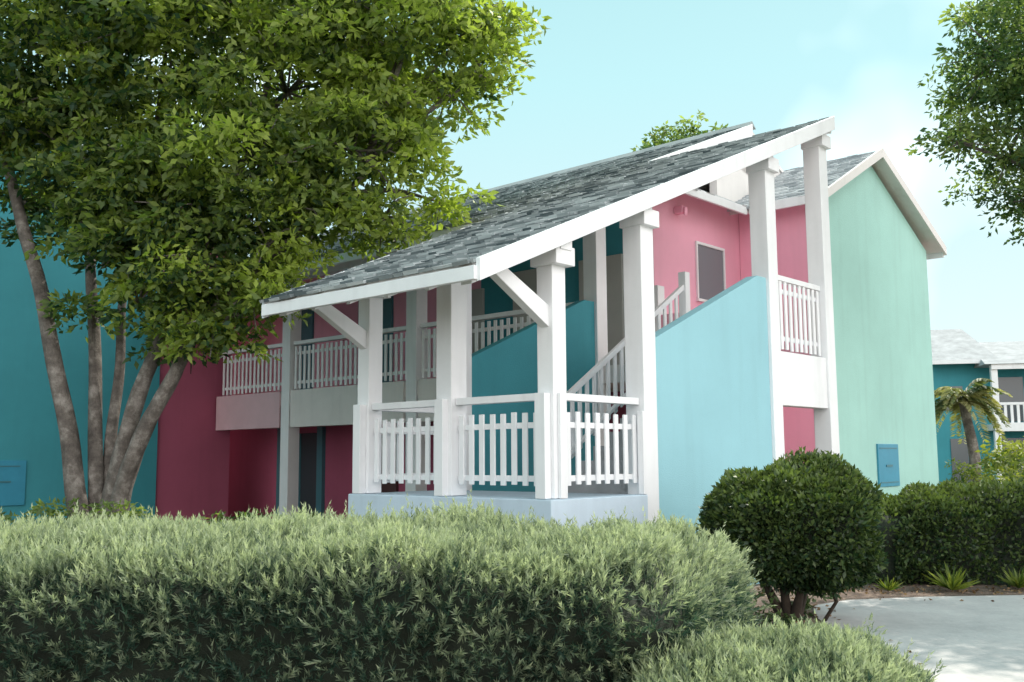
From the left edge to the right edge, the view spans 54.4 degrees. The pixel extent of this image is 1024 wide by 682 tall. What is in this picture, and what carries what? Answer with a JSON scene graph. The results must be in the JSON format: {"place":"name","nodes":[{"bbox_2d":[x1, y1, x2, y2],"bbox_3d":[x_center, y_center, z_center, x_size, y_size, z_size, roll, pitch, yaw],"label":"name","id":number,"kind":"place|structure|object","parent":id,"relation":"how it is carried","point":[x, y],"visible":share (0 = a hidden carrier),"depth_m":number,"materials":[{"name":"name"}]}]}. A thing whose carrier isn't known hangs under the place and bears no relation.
{"place":"outdoors","nodes":[
{"label":"outdoors","id":0,"kind":"place"},
{"bbox_2d":[0,150,161,524],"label":"teal walls","id":1,"kind":"structure","parent":0,"point":[29,431],"depth_m":19.72,"materials":[{"name":"paint"}]},
{"bbox_2d":[0,460,26,505],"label":"utility plaque","id":2,"kind":"object","parent":1,"relation":"attached to","point":[12,492],"visible":1,"depth_m":19.13,"materials":[{"name":"blue paint"}]},
{"bbox_2d":[0,466,19,482],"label":"plaque details","id":3,"kind":"object","parent":2,"relation":"attached to","point":[7,481],"visible":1,"depth_m":19.04,"materials":[{"name":"teal paint"}]},
{"bbox_2d":[3,0,1023,341],"label":"sky","id":4,"kind":"structure","parent":0,"point":[607,73],"materials":[{"name":"blue"}]},
{"bbox_2d":[472,300,594,491],"bbox_3d":[0.305,1.266,14.141,0.160,3.980,2.720,-6,-9,42],"label":"stair wall teal","id":5,"kind":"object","parent":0,"point":[506,365],"visible":0.4,"depth_m":13.87,"materials":[{"name":"teal paint"}]},
{"bbox_2d":[614,162,748,208],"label":"cross roof shingles","id":6,"kind":"object","parent":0,"point":[697,189],"visible":0.1,"depth_m":17.89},
{"bbox_2d":[655,276,772,585],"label":"blue stair wall","id":7,"kind":"structure","parent":0,"point":[713,392],"depth_m":12.11,"materials":[{"name":"blue paint"}]},
{"bbox_2d":[684,190,746,214],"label":"cross roof fascia","id":8,"kind":"structure","parent":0,"point":[720,201],"depth_m":17.88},
{"bbox_2d":[739,205,814,462],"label":"pink wing side wall","id":9,"kind":"structure","parent":0,"point":[799,429],"depth_m":18.37,"materials":[{"name":"pink paint"}]},
{"bbox_2d":[732,583,1023,628],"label":"soil bed","id":10,"kind":"object","parent":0,"point":[861,594],"visible":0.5,"depth_m":11.54,"materials":[{"name":"brown soil"}]},
{"bbox_2d":[0,496,316,525],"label":"understory plants","id":11,"kind":"object","parent":10,"relation":"on","point":[38,510],"visible":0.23,"depth_m":12.69,"materials":[{"name":"green plant"}]},
{"bbox_2d":[0,0,551,528],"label":"courtyard tree","id":12,"kind":"object","parent":10,"relation":"on","point":[162,206],"visible":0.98,"depth_m":13.58,"materials":[{"name":"green plant"}]},
{"bbox_2d":[0,489,777,681],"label":"conifer hedge","id":13,"kind":"object","parent":10,"relation":"on","point":[455,594],"visible":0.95,"depth_m":4.99,"materials":[{"name":"green plant"}]},
{"bbox_2d":[348,490,647,529],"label":"landing plinth","id":14,"kind":"structure","parent":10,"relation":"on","point":[582,508],"depth_m":10.47,"materials":[{"name":"paint"}]},
{"bbox_2d":[568,418,627,493],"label":"stair steps","id":15,"kind":"structure","parent":10,"relation":"on","point":[621,487],"depth_m":11.81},
{"bbox_2d":[616,609,945,681],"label":"conifer hedge","id":16,"kind":"object","parent":10,"relation":"on","point":[819,652],"visible":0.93,"depth_m":4.83,"materials":[{"name":"green plant"}]},
{"bbox_2d":[751,587,832,631],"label":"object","id":17,"kind":"object","parent":10,"relation":"on","point":[808,606],"visible":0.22,"depth_m":9.48,"materials":[{"name":"green plant"}]},
{"bbox_2d":[695,446,889,621],"bbox_3d":[2.718,1.904,9.871,1.820,1.728,1.728,0,-7,0],"label":"round bush","id":18,"kind":"object","parent":10,"relation":"on","point":[801,528],"visible":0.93,"depth_m":9.31,"materials":[{"name":"green plant"}]},
{"bbox_2d":[874,574,902,590],"bbox_3d":[4.424,2.838,11.701,0.284,0.191,0.319,3,-8,-28],"label":"spider plant","id":19,"kind":"object","parent":10,"relation":"on","point":[888,586],"visible":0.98,"depth_m":11.66,"materials":[{"name":"green plant"}]},
{"bbox_2d":[863,476,1023,586],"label":"clipped hedge","id":20,"kind":"object","parent":10,"relation":"on","point":[975,528],"visible":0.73,"depth_m":12.36,"materials":[{"name":"green plant"}]},
{"bbox_2d":[921,561,979,589],"bbox_3d":[5.138,2.758,11.710,0.560,0.343,0.669,3,-7,-26],"label":"spider plant","id":21,"kind":"object","parent":10,"relation":"on","point":[952,582],"visible":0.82,"depth_m":11.65,"materials":[{"name":"green plant"}]},
{"bbox_2d":[904,0,1023,245],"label":"tree","id":22,"kind":"object","parent":10,"relation":"on","point":[1006,90],"visible":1,"depth_m":14.39,"materials":[{"name":"green plant"}]},
{"bbox_2d":[997,566,1023,587],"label":"spider plant","id":23,"kind":"object","parent":10,"relation":"on","point":[1015,580],"visible":1,"depth_m":11.85,"materials":[{"name":"green plant"}]},
{"bbox_2d":[814,595,1023,681],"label":"concrete path","id":24,"kind":"structure","parent":0,"point":[974,639],"depth_m":9.14,"materials":[{"name":"grey concrete"}]},
{"bbox_2d":[753,584,1023,663],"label":"fallen leaves","id":25,"kind":"object","parent":24,"relation":"on","point":[895,590],"visible":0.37,"depth_m":11.55,"materials":[{"name":"brown plant"}]},
{"bbox_2d":[932,363,1023,483],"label":"walls","id":26,"kind":"structure","parent":0,"point":[964,376],"depth_m":49.59,"materials":[{"name":"teal paint"}]},
{"bbox_2d":[931,329,1023,367],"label":"roof","id":27,"kind":"structure","parent":26,"relation":"on","point":[953,344],"depth_m":50.68,"materials":[{"name":"white"}]},
{"bbox_2d":[945,377,1023,482],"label":"windows","id":28,"kind":"structure","parent":26,"relation":"attached to","point":[1012,386],"depth_m":49.21,"materials":[{"name":"grey glass"}]},
{"bbox_2d":[984,424,992,430],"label":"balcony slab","id":29,"kind":"structure","parent":26,"relation":"attached to","point":[990,427],"depth_m":48.12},
{"label":"ground","id":30,"kind":"structure","parent":0,"visible":0},
{"bbox_2d":[155,270,231,523],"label":"raspberry walls","id":31,"kind":"structure","parent":30,"relation":"on","point":[192,469],"depth_m":22.12,"materials":[{"name":"paint"}]},
{"bbox_2d":[300,433,316,514],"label":"glass doors","id":32,"kind":"structure","parent":30,"relation":"on","point":[308,469],"depth_m":22.70,"materials":[{"name":"grey glass"}]},
{"bbox_2d":[228,391,625,519],"bbox_3d":[-2.811,2.628,21.303,13.790,2.990,0.200,-6,-9,42],"label":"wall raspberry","id":33,"kind":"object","parent":30,"relation":"on","point":[252,466],"depth_m":23.85,"materials":[{"name":"paint"}]},
{"bbox_2d":[276,426,325,521],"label":"door frames","id":34,"kind":"structure","parent":33,"relation":"attached to","point":[320,471],"depth_m":22.46,"materials":[{"name":"teal paint"}]},
{"bbox_2d":[232,274,480,394],"bbox_3d":[-4.233,-0.347,22.938,10.000,3.300,0.200,-6,-9,42],"label":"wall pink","id":35,"kind":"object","parent":33,"relation":"on","point":[323,327],"depth_m":22.57,"materials":[{"name":"paint"}]},
{"bbox_2d":[300,295,393,389],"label":"teal doors","id":36,"kind":"structure","parent":35,"relation":"attached to","point":[307,333],"depth_m":21.95,"materials":[{"name":"paint"}]},
{"bbox_2d":[381,460,398,491],"bbox_3d":[-2.677,3.033,20.944,0.800,2.100,0.080,-6,-9,42],"label":"brown door","id":37,"kind":"structure","parent":33,"relation":"attached to","point":[390,487],"depth_m":20.75,"materials":[{"name":"brown wood"}]},
{"bbox_2d":[405,364,625,396],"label":"balcony slab","id":38,"kind":"structure","parent":33,"relation":"on","point":[611,376],"depth_m":15.14,"materials":[{"name":"beige paint"}]},
{"bbox_2d":[216,391,280,430],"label":"pink balcony edge beam","id":39,"kind":"structure","parent":38,"relation":"attached to","point":[250,411],"depth_m":21.57,"materials":[{"name":"paint"}]},
{"bbox_2d":[290,378,435,426],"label":"balcony edge beam","id":40,"kind":"structure","parent":38,"relation":"attached to","point":[325,406],"depth_m":19.48,"materials":[{"name":"beige paint"}]},
{"bbox_2d":[222,272,820,498],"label":"picket railings","id":41,"kind":"object","parent":38,"relation":"on","point":[572,439],"visible":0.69,"depth_m":11.51,"materials":[{"name":"white wood"}]},
{"bbox_2d":[472,254,624,364],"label":"wall","id":42,"kind":"structure","parent":38,"relation":"on","point":[615,301],"depth_m":17.32,"materials":[{"name":"paint"}]},
{"bbox_2d":[661,298,810,355],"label":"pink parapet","id":43,"kind":"structure","parent":38,"relation":"on","point":[785,350],"depth_m":14.96,"materials":[{"name":"paint"}]},
{"bbox_2d":[781,351,827,408],"bbox_3d":[4.020,0.561,13.997,0.200,0.735,1.430,-6,-9,42],"label":"landing panel","id":44,"kind":"object","parent":38,"relation":"attached to","point":[804,381],"visible":0.76,"depth_m":13.92,"materials":[{"name":"white paint"}]},
{"bbox_2d":[481,221,622,346],"bbox_3d":[0.861,-0.924,18.328,3.790,3.300,0.200,-6,-9,42],"label":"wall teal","id":45,"kind":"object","parent":33,"relation":"on","point":[498,299],"depth_m":18.11,"materials":[{"name":"paint"}]},
{"bbox_2d":[279,134,839,523],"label":"posts","id":46,"kind":"object","parent":30,"relation":"on","point":[454,343],"visible":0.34,"depth_m":12.04,"materials":[{"name":"white wood"}]},
{"bbox_2d":[311,269,548,349],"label":"eave braces","id":47,"kind":"object","parent":46,"relation":"attached to","point":[526,299],"visible":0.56,"depth_m":9.92,"materials":[{"name":"white wood"}]},
{"bbox_2d":[266,133,783,303],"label":"roof deck","id":48,"kind":"structure","parent":46,"relation":"on","point":[474,263],"depth_m":10.24,"materials":[{"name":"beige paint"}]},
{"bbox_2d":[280,127,741,262],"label":"roof shingles","id":49,"kind":"object","parent":48,"relation":"on","point":[512,198],"visible":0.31,"depth_m":18.73,"materials":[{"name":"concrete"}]},
{"bbox_2d":[209,116,834,317],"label":"beams and fascia","id":50,"kind":"structure","parent":48,"relation":"attached to","point":[564,235],"depth_m":10.72,"materials":[{"name":"white wood"}]},
{"bbox_2d":[329,121,755,231],"bbox_3d":[-0.305,-3.789,24.755,13.950,0.134,0.300,-6,-9,42],"label":"ridge cap","id":51,"kind":"object","parent":48,"relation":"on","point":[631,153],"visible":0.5,"depth_m":22.15,"materials":[{"name":"wood"}]},
{"bbox_2d":[259,117,828,302],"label":"stair roof shingles","id":52,"kind":"object","parent":48,"relation":"on","point":[470,244],"visible":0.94,"depth_m":11.96,"materials":[{"name":"concrete"}]},
{"bbox_2d":[710,168,780,201],"bbox_3d":[6.654,-2.474,22.103,0.160,3.020,8.300,-6,-9,42],"label":"gable infill","id":53,"kind":"object","parent":48,"relation":"attached to","point":[734,187],"depth_m":19.48,"materials":[{"name":"beige paint"}]},
{"bbox_2d":[630,110,727,151],"bbox_3d":[5.591,-1.029,31.470,4.687,12.521,4.692,3,-8,-30],"label":"background tree","id":54,"kind":"object","parent":30,"relation":"on","point":[658,140],"visible":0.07,"depth_m":31.64,"materials":[{"name":"green plant"}]},
{"bbox_2d":[652,194,740,313],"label":"pink end wall","id":55,"kind":"structure","parent":30,"relation":"on","point":[675,237],"depth_m":17.83,"materials":[{"name":"paint"}]},
{"bbox_2d":[674,205,687,215],"bbox_3d":[2.978,-2.282,17.523,0.220,0.180,0.150,-6,-9,42],"label":"wall lamp","id":56,"kind":"object","parent":55,"relation":"attached to","point":[679,210],"visible":1,"depth_m":17.46,"materials":[{"name":"pink paint"}]},
{"bbox_2d":[695,241,725,302],"bbox_3d":[3.660,-1.223,18.264,0.060,1.100,1.010,-6,-9,42],"label":"window frame","id":57,"kind":"object","parent":55,"relation":"attached to","point":[698,299],"visible":0.74,"depth_m":17.96,"materials":[{"name":"white wood"}]},
{"bbox_2d":[698,244,723,299],"bbox_3d":[3.643,-1.221,18.279,0.015,1.000,0.910,-6,-9,42],"label":"window glass","id":58,"kind":"object","parent":57,"relation":"in","point":[711,274],"visible":0.79,"depth_m":18.26,"materials":[{"name":"grey glass"}]},
{"bbox_2d":[828,166,938,498],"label":"green gable wall","id":59,"kind":"structure","parent":30,"relation":"on","point":[884,370],"depth_m":19.81,"materials":[{"name":"mint green stucco"}]},
{"bbox_2d":[730,159,941,253],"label":"wing roof deck","id":60,"kind":"structure","parent":59,"relation":"on","point":[908,211],"depth_m":21.12,"materials":[{"name":"white wood"}]},
{"bbox_2d":[701,151,875,211],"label":"wing shingles","id":61,"kind":"object","parent":60,"relation":"on","point":[789,183],"visible":0.27,"depth_m":19.50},
{"bbox_2d":[749,195,943,259],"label":"wing eave fascia","id":62,"kind":"structure","parent":60,"relation":"attached to","point":[789,202],"depth_m":18.17,"materials":[{"name":"white wood"}]},
{"bbox_2d":[828,148,946,254],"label":"wing rake fascia","id":63,"kind":"structure","parent":60,"relation":"attached to","point":[856,171],"depth_m":20.10,"materials":[{"name":"white wood"}]},
{"bbox_2d":[876,444,899,486],"bbox_3d":[7.343,2.422,19.429,0.035,0.820,1.000,-6,-9,42],"label":"utility plaque","id":64,"kind":"object","parent":59,"relation":"attached to","point":[885,457],"visible":0.81,"depth_m":19.37,"materials":[{"name":"blue paint"}]},
{"bbox_2d":[880,448,898,482],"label":"plaque details","id":65,"kind":"object","parent":64,"relation":"attached to","point":[889,466],"visible":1,"depth_m":19.40,"materials":[{"name":"teal paint"}]},
{"bbox_2d":[934,378,1012,481],"bbox_3d":[13.190,3.020,28.901,2.571,3.783,2.650,-2,-7,17],"label":"palm tree","id":66,"kind":"object","parent":30,"relation":"on","point":[960,401],"visible":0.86,"depth_m":28.72,"materials":[{"name":"green plant"}]},
{"bbox_2d":[932,359,1023,483],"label":"balcony frame","id":67,"kind":"object","parent":30,"relation":"on","point":[1018,425],"visible":0.62,"depth_m":47.40,"materials":[{"name":"white wood"}]},
{"bbox_2d":[944,436,1023,488],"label":"background shrubs","id":68,"kind":"object","parent":30,"relation":"on","point":[1001,464],"visible":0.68,"depth_m":25.90,"materials":[{"name":"green plant"}]}
]}

